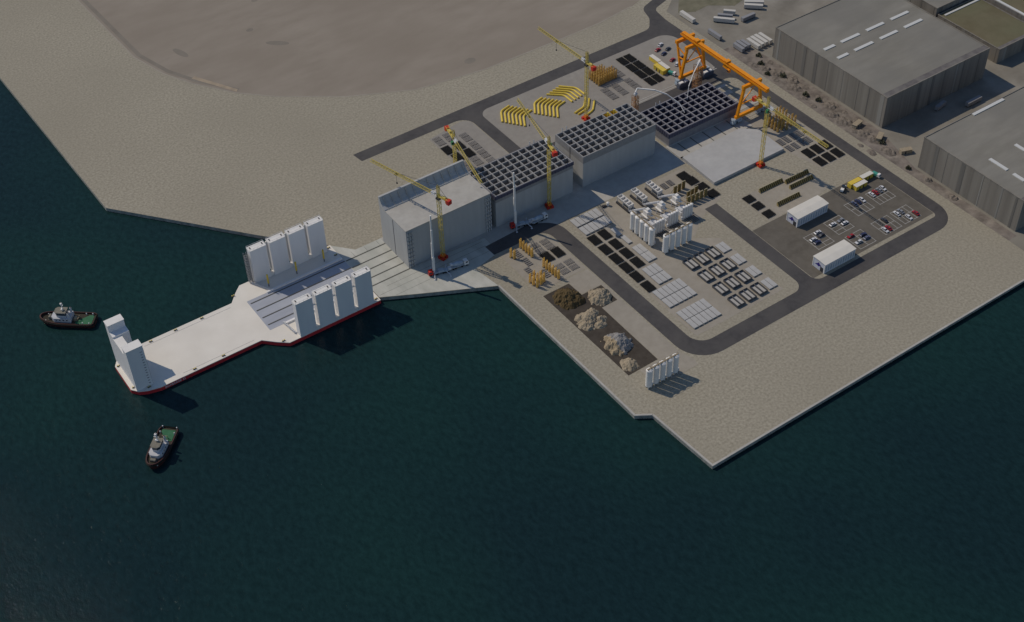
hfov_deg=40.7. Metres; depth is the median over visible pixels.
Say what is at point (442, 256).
tower crane
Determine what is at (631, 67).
rebar mat
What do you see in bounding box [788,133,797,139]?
rebar mesh
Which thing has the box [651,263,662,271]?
concrete slab
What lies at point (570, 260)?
rebar mesh
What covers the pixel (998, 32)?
warehouse
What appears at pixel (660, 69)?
container
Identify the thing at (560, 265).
rebar mesh
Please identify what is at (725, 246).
concrete slab
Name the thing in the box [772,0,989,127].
warehouse
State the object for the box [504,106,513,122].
bent pipe
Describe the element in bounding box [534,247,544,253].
rebar mesh
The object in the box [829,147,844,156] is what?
rebar mat
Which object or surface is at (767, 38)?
box trailer
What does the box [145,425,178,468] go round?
tugboat
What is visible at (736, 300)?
precast trough
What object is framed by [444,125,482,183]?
tower crane
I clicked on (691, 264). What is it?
precast trough
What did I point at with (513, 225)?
pump truck
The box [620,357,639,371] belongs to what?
material heap
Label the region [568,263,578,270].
rebar mesh
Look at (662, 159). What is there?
caisson floor
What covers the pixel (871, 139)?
scrap heap
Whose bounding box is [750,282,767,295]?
precast trough
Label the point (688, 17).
box trailer
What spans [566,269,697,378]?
stock yard
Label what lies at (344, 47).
field
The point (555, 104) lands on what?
bent pipe
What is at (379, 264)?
launching tracks
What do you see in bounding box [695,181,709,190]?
rebar mat
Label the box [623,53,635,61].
rebar mat
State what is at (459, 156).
rebar mat
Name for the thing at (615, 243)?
rebar mat
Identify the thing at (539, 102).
bent pipe
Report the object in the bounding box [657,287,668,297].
concrete slab
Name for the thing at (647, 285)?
rebar mat
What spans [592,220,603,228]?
concrete slab
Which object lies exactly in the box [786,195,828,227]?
office shed
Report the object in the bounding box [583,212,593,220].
concrete slab
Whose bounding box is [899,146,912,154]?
site hut
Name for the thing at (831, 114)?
scrap heap
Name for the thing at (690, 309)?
concrete slab
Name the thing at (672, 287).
concrete slab
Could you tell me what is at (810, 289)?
perimeter road
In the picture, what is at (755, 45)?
box trailer
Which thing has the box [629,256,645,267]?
rebar mat
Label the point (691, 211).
silo
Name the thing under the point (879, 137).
site hut
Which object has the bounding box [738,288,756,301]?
precast trough
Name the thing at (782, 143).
rebar mesh
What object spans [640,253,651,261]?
concrete slab
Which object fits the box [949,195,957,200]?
scrap heap
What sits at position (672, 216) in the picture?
silo
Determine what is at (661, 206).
batching plant
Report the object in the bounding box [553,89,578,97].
bent pipe
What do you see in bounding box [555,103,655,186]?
caisson
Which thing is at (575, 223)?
concrete slab
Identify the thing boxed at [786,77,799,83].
scrap heap
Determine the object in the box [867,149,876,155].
scrap heap
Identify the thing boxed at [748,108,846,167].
crane yard
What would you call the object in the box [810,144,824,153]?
rebar mat
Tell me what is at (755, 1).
box trailer
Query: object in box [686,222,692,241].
silo
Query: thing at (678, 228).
catwalk
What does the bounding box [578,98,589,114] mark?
bent pipe
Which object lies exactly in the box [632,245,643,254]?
concrete slab
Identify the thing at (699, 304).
concrete slab
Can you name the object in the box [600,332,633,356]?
material heap
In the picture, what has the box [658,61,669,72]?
container
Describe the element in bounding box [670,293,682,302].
concrete slab
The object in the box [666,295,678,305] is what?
concrete slab
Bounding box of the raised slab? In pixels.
[682,128,783,184]
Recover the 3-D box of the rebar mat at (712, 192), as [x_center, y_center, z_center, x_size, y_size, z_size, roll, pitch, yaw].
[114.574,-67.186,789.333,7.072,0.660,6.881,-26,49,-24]
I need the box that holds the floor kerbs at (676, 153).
[666,121,747,158]
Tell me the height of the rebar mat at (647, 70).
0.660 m
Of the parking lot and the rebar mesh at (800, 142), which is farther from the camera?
the rebar mesh at (800, 142)
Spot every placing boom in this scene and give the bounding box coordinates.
[631,88,684,112]
[687,59,702,97]
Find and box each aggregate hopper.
[616,194,633,212]
[630,187,647,205]
[645,180,662,198]
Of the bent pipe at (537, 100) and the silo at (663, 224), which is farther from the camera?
the bent pipe at (537, 100)
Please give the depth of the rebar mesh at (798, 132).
828.57 m
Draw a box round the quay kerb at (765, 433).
[498,279,1023,466]
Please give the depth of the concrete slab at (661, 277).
738.28 m
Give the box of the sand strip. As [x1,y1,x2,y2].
[192,76,237,91]
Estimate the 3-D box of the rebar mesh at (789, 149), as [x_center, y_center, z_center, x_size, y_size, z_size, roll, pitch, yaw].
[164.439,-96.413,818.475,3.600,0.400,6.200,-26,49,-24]
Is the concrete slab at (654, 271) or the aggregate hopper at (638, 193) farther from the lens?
the aggregate hopper at (638, 193)
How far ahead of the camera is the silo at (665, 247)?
747.64 m
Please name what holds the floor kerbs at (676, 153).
on the launching floor at (689, 144)
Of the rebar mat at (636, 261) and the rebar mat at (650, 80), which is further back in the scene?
the rebar mat at (650, 80)
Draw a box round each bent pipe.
[500,105,509,121]
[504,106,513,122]
[508,106,516,123]
[511,107,520,124]
[515,109,523,124]
[519,108,528,125]
[523,109,531,126]
[534,97,542,113]
[537,97,546,114]
[541,98,549,114]
[545,99,553,115]
[547,93,572,101]
[549,99,557,116]
[550,91,575,99]
[552,100,561,116]
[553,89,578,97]
[556,87,581,95]
[556,101,565,117]
[558,85,583,94]
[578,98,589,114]
[587,100,594,114]
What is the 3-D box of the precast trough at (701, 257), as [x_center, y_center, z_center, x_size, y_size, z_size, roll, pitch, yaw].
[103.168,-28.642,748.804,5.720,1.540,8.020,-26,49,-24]
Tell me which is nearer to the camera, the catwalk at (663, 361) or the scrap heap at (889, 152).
the catwalk at (663, 361)
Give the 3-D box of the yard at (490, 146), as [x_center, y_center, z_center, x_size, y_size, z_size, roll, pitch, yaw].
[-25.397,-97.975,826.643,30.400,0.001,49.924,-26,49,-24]
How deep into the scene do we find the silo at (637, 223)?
759.19 m
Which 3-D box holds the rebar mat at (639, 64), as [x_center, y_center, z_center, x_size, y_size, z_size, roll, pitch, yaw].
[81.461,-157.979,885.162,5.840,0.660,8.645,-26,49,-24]
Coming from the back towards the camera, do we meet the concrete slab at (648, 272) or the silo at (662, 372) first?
the concrete slab at (648, 272)
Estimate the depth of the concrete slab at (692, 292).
730.35 m
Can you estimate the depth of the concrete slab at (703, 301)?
722.96 m
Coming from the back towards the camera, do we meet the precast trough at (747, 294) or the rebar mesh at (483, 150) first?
the rebar mesh at (483, 150)
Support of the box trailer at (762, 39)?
on the urban ground at (993, 84)
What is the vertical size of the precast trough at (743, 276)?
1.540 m
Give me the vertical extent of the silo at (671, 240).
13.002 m
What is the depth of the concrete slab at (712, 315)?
717.40 m
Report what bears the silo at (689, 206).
on the plant yard at (672, 265)
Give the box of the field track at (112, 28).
[82,0,239,90]
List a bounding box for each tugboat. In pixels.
[39,303,97,327]
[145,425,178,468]
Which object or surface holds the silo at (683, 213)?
on the plant yard at (672, 265)
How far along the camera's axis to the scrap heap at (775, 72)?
874.13 m
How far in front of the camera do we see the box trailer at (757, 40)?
897.17 m
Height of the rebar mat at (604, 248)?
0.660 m
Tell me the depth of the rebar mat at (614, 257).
750.62 m
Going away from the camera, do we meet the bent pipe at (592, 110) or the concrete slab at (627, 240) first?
the concrete slab at (627, 240)
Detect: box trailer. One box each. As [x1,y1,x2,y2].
[679,10,695,23]
[707,28,721,40]
[713,16,734,23]
[718,13,732,17]
[723,9,735,14]
[733,42,744,52]
[736,40,747,49]
[740,39,750,48]
[741,12,755,21]
[744,0,763,4]
[744,3,762,9]
[746,38,760,49]
[750,35,764,47]
[754,34,767,45]
[758,32,772,43]
[934,100,946,110]
[965,95,981,106]
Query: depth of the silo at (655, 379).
677.10 m
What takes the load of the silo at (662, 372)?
on the quay ground at (122, 128)
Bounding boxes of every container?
[649,54,660,63]
[653,63,666,74]
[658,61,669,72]
[847,177,861,188]
[853,179,867,190]
[859,171,873,179]
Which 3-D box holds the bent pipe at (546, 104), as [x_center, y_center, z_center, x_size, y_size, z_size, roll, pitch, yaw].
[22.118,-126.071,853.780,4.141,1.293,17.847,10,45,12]
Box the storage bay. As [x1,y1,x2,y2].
[544,284,656,375]
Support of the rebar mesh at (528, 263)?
on the cage yard at (518, 265)
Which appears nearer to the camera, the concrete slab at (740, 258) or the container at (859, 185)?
the concrete slab at (740, 258)
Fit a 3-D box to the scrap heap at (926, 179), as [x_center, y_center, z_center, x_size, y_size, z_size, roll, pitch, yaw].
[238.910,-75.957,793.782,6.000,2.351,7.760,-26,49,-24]
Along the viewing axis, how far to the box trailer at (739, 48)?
893.31 m
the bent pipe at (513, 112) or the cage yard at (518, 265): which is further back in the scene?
the bent pipe at (513, 112)
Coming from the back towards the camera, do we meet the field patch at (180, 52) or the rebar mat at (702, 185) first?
the field patch at (180, 52)
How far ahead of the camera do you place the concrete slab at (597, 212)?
778.68 m
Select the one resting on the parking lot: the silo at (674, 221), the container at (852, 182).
the container at (852, 182)
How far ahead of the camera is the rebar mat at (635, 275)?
739.82 m
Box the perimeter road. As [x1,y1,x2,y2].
[354,0,947,354]
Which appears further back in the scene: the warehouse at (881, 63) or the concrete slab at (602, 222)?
the warehouse at (881, 63)
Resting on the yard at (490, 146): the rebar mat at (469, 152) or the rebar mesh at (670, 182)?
the rebar mat at (469, 152)
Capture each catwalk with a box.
[631,210,654,228]
[647,351,677,369]
[664,221,691,235]
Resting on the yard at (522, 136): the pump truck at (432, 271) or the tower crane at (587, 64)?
the tower crane at (587, 64)
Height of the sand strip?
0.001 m
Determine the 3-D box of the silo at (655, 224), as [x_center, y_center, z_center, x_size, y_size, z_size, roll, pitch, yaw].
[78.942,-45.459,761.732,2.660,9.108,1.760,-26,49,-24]
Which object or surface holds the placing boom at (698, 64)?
on the quay ground at (122, 128)
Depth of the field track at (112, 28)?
909.47 m
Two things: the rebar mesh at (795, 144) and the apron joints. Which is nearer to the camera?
the apron joints
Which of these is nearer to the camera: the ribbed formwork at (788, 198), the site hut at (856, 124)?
the ribbed formwork at (788, 198)
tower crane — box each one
[370,159,451,260]
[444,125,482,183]
[517,98,557,209]
[538,26,596,120]
[752,95,828,167]
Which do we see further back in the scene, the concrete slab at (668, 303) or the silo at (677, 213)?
the silo at (677, 213)
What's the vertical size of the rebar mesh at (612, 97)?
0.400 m
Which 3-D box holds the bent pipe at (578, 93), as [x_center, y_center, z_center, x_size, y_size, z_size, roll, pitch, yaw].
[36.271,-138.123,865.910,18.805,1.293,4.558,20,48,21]
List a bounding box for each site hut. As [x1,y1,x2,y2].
[852,119,862,128]
[876,131,883,140]
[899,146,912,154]
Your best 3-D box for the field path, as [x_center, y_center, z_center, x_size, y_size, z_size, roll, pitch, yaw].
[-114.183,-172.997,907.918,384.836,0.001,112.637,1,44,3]
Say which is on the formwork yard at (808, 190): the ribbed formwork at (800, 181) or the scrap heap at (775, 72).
the ribbed formwork at (800, 181)
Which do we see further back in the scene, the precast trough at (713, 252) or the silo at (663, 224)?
the silo at (663, 224)
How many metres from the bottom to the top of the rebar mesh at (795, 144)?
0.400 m
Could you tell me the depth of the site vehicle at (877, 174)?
795.92 m
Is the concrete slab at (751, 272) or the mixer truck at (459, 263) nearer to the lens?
the concrete slab at (751, 272)
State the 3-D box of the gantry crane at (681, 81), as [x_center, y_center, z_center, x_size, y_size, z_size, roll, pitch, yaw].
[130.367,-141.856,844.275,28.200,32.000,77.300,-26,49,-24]
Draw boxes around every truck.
[428,215,451,280]
[449,258,468,269]
[509,172,532,232]
[530,212,547,224]
[839,184,846,192]
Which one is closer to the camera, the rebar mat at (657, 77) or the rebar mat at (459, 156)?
the rebar mat at (459, 156)
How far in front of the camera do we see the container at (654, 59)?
885.61 m
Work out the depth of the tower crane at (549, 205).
766.79 m
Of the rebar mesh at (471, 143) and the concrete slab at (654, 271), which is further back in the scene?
the rebar mesh at (471, 143)
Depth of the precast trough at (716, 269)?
741.65 m
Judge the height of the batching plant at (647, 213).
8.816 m
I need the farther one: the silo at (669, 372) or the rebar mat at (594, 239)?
the rebar mat at (594, 239)
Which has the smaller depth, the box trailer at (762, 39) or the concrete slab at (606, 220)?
the concrete slab at (606, 220)
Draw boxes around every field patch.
[173,49,187,56]
[266,41,288,44]
[464,58,475,63]
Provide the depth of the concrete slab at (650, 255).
751.27 m
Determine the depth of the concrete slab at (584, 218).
775.07 m
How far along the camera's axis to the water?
646.75 m
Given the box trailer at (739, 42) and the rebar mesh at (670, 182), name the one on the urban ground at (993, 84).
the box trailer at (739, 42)
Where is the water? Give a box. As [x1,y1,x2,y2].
[0,80,1023,621]
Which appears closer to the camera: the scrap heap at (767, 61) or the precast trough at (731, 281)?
the precast trough at (731, 281)
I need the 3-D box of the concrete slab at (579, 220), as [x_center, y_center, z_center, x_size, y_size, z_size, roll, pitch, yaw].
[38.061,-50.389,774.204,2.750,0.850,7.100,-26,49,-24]
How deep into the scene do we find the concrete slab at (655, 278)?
737.19 m
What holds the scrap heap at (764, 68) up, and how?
on the verge
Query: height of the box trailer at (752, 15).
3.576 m
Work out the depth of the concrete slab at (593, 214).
777.43 m
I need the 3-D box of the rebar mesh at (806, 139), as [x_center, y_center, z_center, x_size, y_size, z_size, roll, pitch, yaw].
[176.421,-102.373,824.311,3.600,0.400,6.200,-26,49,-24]
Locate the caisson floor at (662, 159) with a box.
[380,140,684,264]
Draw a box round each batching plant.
[629,207,668,237]
[643,200,681,229]
[658,193,699,222]
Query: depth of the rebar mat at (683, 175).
801.43 m
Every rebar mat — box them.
[440,145,454,154]
[450,152,463,160]
[454,140,465,149]
[461,148,475,156]
[539,251,554,261]
[550,246,564,256]
[587,234,601,244]
[597,228,612,239]
[597,243,613,254]
[608,238,623,248]
[608,252,622,263]
[616,57,628,64]
[618,262,634,272]
[619,247,633,258]
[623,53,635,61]
[625,63,638,71]
[628,270,644,281]
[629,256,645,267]
[633,60,645,68]
[634,70,647,77]
[640,280,656,291]
[641,66,654,74]
[643,77,656,84]
[651,73,663,81]
[676,171,690,179]
[685,176,697,184]
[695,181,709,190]
[707,188,719,197]
[742,194,755,202]
[751,201,763,209]
[762,209,775,217]
[801,148,815,157]
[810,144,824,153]
[812,156,827,165]
[818,139,833,148]
[821,152,836,161]
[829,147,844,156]
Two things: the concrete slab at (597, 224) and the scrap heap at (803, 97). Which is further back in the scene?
the scrap heap at (803, 97)
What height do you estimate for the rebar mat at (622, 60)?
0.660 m
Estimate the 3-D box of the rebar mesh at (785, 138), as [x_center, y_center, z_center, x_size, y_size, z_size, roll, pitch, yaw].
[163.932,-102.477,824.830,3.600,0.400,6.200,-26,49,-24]
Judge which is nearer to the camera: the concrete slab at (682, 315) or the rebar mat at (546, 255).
the concrete slab at (682, 315)
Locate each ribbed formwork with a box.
[759,178,783,192]
[777,191,800,206]
[784,169,808,183]
[789,174,813,189]
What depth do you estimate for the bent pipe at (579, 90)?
867.87 m
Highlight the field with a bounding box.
[79,0,638,96]
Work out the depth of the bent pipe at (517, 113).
847.08 m
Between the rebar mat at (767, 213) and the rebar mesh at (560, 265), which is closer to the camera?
the rebar mesh at (560, 265)
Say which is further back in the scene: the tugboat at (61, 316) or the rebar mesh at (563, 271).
the rebar mesh at (563, 271)
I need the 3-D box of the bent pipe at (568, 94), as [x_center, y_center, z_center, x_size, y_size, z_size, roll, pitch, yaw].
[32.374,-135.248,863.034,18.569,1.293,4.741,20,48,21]
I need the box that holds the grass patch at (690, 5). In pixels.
[678,0,741,12]
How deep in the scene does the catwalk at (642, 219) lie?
754.28 m
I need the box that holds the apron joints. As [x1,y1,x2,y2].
[351,244,488,294]
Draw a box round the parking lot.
[753,170,932,277]
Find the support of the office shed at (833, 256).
on the parking lot
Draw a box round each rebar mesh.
[437,140,445,145]
[459,132,468,137]
[468,140,477,145]
[474,159,483,165]
[477,148,486,153]
[481,152,490,157]
[486,156,495,162]
[512,249,522,258]
[521,257,532,265]
[524,267,535,275]
[530,242,539,248]
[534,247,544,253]
[539,238,549,244]
[540,269,550,277]
[545,243,554,249]
[554,263,564,269]
[560,267,569,274]
[563,258,573,264]
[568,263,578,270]
[609,94,618,99]
[660,183,668,189]
[665,180,674,185]
[776,139,785,145]
[781,136,791,142]
[784,145,794,151]
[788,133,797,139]
[790,142,800,148]
[793,130,803,136]
[796,139,806,145]
[802,136,812,142]
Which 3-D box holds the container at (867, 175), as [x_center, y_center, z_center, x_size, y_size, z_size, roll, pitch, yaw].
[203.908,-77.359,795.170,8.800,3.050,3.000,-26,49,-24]
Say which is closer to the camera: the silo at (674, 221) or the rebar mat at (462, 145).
the silo at (674, 221)
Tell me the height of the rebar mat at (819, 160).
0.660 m
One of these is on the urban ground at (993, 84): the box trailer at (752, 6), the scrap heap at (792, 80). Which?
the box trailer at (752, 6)
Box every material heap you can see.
[552,287,585,309]
[574,307,606,330]
[587,288,611,305]
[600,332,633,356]
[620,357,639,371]
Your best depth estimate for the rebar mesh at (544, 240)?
762.32 m
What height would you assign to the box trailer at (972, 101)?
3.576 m
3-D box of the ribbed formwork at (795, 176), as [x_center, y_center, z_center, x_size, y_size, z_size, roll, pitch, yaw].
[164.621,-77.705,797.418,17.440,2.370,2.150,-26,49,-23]
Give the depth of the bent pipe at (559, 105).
852.15 m
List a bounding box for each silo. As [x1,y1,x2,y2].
[630,211,636,231]
[634,215,640,233]
[639,219,645,239]
[643,223,650,243]
[645,367,652,388]
[648,227,655,245]
[652,364,659,385]
[654,221,657,234]
[656,220,659,233]
[659,360,665,381]
[661,234,669,252]
[662,218,664,230]
[665,357,672,378]
[666,213,671,226]
[669,231,674,251]
[671,212,673,225]
[672,353,678,373]
[673,211,675,223]
[674,228,680,248]
[676,210,678,223]
[680,225,686,245]
[681,206,685,219]
[685,205,687,218]
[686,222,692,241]
[688,204,690,216]
[690,203,692,215]
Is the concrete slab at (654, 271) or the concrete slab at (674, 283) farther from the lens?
the concrete slab at (654, 271)
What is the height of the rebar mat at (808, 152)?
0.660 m
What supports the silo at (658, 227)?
on the plant yard at (672, 265)
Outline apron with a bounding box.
[331,238,497,296]
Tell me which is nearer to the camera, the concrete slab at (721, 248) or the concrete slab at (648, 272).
the concrete slab at (648, 272)
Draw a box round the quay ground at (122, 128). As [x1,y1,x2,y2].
[0,0,1023,468]
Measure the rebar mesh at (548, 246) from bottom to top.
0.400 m
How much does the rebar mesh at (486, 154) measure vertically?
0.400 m
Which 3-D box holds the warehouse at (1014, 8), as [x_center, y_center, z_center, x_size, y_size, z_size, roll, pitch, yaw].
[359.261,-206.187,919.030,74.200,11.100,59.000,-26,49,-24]
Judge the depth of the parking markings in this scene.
767.66 m
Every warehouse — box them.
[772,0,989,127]
[907,0,967,16]
[918,86,1023,230]
[937,0,1023,63]
[985,0,1023,21]
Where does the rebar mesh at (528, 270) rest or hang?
on the cage yard at (518, 265)
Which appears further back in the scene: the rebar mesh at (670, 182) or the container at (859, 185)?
the rebar mesh at (670, 182)
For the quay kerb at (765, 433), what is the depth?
683.62 m
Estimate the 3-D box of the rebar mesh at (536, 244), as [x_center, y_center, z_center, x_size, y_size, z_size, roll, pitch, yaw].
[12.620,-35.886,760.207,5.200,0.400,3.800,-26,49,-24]
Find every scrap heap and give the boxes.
[748,62,757,67]
[759,65,770,70]
[765,59,772,64]
[769,69,781,76]
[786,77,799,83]
[788,83,802,91]
[800,95,807,99]
[821,101,835,110]
[826,110,838,118]
[836,116,852,126]
[856,128,869,137]
[866,135,877,143]
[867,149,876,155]
[880,147,895,156]
[923,177,932,182]
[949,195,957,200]
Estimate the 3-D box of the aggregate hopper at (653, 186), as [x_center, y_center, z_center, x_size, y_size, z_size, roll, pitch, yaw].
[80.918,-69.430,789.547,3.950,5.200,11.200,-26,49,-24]
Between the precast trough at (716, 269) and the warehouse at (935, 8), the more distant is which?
the warehouse at (935, 8)
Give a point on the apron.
(469, 275)
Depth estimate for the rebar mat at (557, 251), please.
755.58 m
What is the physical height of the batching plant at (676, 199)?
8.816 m
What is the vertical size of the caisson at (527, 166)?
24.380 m
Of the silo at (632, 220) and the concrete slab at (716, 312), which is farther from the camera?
the silo at (632, 220)
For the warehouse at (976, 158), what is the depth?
780.31 m
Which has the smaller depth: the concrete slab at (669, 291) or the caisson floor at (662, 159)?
the concrete slab at (669, 291)
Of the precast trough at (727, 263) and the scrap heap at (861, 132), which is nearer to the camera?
the precast trough at (727, 263)
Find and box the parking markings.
[804,187,920,249]
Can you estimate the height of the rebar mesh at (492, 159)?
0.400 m
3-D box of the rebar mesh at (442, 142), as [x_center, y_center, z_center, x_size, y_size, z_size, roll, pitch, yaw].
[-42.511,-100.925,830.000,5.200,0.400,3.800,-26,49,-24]
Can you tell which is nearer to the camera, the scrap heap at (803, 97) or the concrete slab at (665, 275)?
the concrete slab at (665, 275)
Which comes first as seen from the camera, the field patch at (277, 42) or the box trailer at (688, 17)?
the field patch at (277, 42)
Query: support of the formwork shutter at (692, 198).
on the plant yard at (672, 265)
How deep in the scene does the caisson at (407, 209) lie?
750.74 m
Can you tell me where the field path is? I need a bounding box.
[77,0,631,96]
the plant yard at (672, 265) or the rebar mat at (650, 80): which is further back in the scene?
the rebar mat at (650, 80)
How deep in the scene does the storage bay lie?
710.39 m
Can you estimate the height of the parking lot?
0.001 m
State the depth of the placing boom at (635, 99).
836.05 m
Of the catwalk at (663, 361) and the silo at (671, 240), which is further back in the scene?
the silo at (671, 240)
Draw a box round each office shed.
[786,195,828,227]
[812,240,856,273]
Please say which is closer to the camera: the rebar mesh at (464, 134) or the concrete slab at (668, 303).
the concrete slab at (668, 303)
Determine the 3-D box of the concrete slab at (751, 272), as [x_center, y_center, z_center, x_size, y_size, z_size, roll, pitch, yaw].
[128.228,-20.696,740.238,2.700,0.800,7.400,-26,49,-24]
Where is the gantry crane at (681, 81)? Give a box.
[674,31,769,124]
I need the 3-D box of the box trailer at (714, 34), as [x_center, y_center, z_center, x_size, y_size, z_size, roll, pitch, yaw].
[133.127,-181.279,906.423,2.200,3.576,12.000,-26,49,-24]
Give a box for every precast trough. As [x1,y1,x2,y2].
[682,257,699,270]
[693,251,710,264]
[697,269,714,282]
[704,246,721,258]
[708,263,725,276]
[712,281,729,294]
[719,257,736,270]
[723,275,740,288]
[727,293,745,307]
[734,269,751,283]
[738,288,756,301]
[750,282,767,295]
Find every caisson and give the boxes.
[378,159,491,267]
[469,139,573,226]
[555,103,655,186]
[640,82,737,146]
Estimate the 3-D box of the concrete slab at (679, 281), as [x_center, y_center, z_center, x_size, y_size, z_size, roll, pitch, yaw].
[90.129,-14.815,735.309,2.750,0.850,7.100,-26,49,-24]
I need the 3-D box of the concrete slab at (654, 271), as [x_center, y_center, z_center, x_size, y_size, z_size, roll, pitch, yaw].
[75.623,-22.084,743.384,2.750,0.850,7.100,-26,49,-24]
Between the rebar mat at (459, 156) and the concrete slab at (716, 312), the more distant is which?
the rebar mat at (459, 156)
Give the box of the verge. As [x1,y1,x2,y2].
[724,46,1015,239]
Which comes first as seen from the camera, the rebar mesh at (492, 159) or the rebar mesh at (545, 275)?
the rebar mesh at (545, 275)
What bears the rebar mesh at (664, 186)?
on the plant yard at (672, 265)
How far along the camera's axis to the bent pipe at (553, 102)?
853.41 m
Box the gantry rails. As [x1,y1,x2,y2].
[630,67,773,119]
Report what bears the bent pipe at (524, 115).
on the yard at (522, 136)
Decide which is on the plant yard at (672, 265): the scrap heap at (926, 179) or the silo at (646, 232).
the silo at (646, 232)
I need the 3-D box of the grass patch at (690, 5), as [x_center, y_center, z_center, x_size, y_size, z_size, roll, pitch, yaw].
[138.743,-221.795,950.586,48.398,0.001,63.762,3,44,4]
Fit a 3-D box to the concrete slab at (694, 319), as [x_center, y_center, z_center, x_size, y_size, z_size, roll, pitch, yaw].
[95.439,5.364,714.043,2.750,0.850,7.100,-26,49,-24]
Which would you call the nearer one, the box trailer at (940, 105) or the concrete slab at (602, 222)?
the concrete slab at (602, 222)
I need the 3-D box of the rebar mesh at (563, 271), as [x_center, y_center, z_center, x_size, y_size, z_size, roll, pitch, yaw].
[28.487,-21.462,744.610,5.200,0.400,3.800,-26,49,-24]
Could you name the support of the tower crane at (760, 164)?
on the quay ground at (122, 128)
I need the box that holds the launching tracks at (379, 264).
[346,243,410,286]
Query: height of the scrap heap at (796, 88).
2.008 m
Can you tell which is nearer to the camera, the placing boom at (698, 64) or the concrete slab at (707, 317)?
the concrete slab at (707, 317)
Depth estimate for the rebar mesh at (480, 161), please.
815.10 m
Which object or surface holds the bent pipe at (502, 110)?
on the yard at (522, 136)
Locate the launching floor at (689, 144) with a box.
[670,117,752,155]
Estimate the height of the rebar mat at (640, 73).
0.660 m
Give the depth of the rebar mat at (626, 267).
745.04 m
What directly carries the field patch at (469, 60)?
on the field
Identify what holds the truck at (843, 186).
on the parking lot
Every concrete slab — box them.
[570,219,580,227]
[574,217,585,224]
[579,214,589,222]
[579,226,589,234]
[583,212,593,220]
[583,224,594,232]
[587,210,598,218]
[588,222,598,230]
[592,208,602,216]
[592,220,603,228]
[596,218,607,226]
[601,216,611,224]
[610,227,621,235]
[620,235,631,243]
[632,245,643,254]
[636,243,647,252]
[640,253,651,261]
[642,267,653,276]
[645,250,656,259]
[646,265,658,274]
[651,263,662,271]
[651,275,662,284]
[652,290,664,299]
[655,273,667,281]
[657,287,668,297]
[660,270,671,279]
[661,285,673,294]
[661,298,673,307]
[666,283,677,292]
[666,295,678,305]
[670,280,682,289]
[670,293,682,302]
[675,278,687,287]
[675,291,687,300]
[676,310,688,320]
[680,288,691,297]
[681,308,693,317]
[684,286,696,295]
[685,305,697,315]
[685,318,697,328]
[690,303,702,312]
[690,316,702,325]
[695,301,706,310]
[695,314,707,323]
[699,298,711,307]
[699,311,711,320]
[704,309,716,318]
[708,306,720,316]
[715,244,726,252]
[719,241,731,250]
[730,255,741,264]
[734,253,746,262]
[745,267,757,276]
[749,265,761,274]
[760,280,772,289]
[764,277,776,286]
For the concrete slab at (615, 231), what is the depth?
766.37 m
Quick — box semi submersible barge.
[103,215,380,394]
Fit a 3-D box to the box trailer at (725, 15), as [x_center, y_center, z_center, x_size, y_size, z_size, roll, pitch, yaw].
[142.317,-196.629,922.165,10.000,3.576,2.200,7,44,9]
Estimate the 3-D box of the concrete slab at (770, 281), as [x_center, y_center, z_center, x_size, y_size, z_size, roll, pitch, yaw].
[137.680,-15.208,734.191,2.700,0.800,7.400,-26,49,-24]
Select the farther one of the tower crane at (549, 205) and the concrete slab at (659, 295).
the tower crane at (549, 205)
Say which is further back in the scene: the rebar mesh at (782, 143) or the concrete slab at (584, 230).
the rebar mesh at (782, 143)
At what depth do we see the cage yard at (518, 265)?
750.21 m
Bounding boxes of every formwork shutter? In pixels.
[691,194,694,202]
[695,192,698,200]
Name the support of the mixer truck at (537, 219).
on the caisson floor at (662, 159)
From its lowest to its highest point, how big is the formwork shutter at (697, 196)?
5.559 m
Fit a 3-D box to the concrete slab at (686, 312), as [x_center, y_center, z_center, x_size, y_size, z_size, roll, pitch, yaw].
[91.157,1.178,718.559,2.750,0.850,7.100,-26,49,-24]
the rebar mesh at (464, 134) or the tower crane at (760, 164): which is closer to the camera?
the tower crane at (760, 164)
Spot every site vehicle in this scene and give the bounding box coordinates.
[668,70,676,75]
[873,171,880,177]
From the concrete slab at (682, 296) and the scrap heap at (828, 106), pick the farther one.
the scrap heap at (828, 106)
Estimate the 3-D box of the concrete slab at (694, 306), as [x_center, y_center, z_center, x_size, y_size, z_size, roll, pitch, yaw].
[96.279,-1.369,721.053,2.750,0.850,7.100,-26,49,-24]
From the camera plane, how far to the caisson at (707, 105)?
833.43 m
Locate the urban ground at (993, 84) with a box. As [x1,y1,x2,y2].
[667,0,1023,250]
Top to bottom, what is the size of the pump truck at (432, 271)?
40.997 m
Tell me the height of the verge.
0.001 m
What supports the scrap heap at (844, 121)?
on the verge
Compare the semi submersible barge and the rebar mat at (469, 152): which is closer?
the semi submersible barge
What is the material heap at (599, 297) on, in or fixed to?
on the storage bay
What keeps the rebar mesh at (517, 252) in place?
on the cage yard at (518, 265)
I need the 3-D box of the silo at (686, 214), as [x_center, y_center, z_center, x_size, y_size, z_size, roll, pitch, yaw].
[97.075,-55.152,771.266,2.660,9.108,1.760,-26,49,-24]
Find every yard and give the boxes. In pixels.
[429,121,507,171]
[483,35,713,147]
[501,236,584,291]
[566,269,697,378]
[569,168,782,335]
[740,172,828,220]
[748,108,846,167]
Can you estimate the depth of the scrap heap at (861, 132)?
826.38 m
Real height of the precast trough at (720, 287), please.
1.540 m
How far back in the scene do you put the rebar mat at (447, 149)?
824.44 m
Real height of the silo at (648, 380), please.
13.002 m

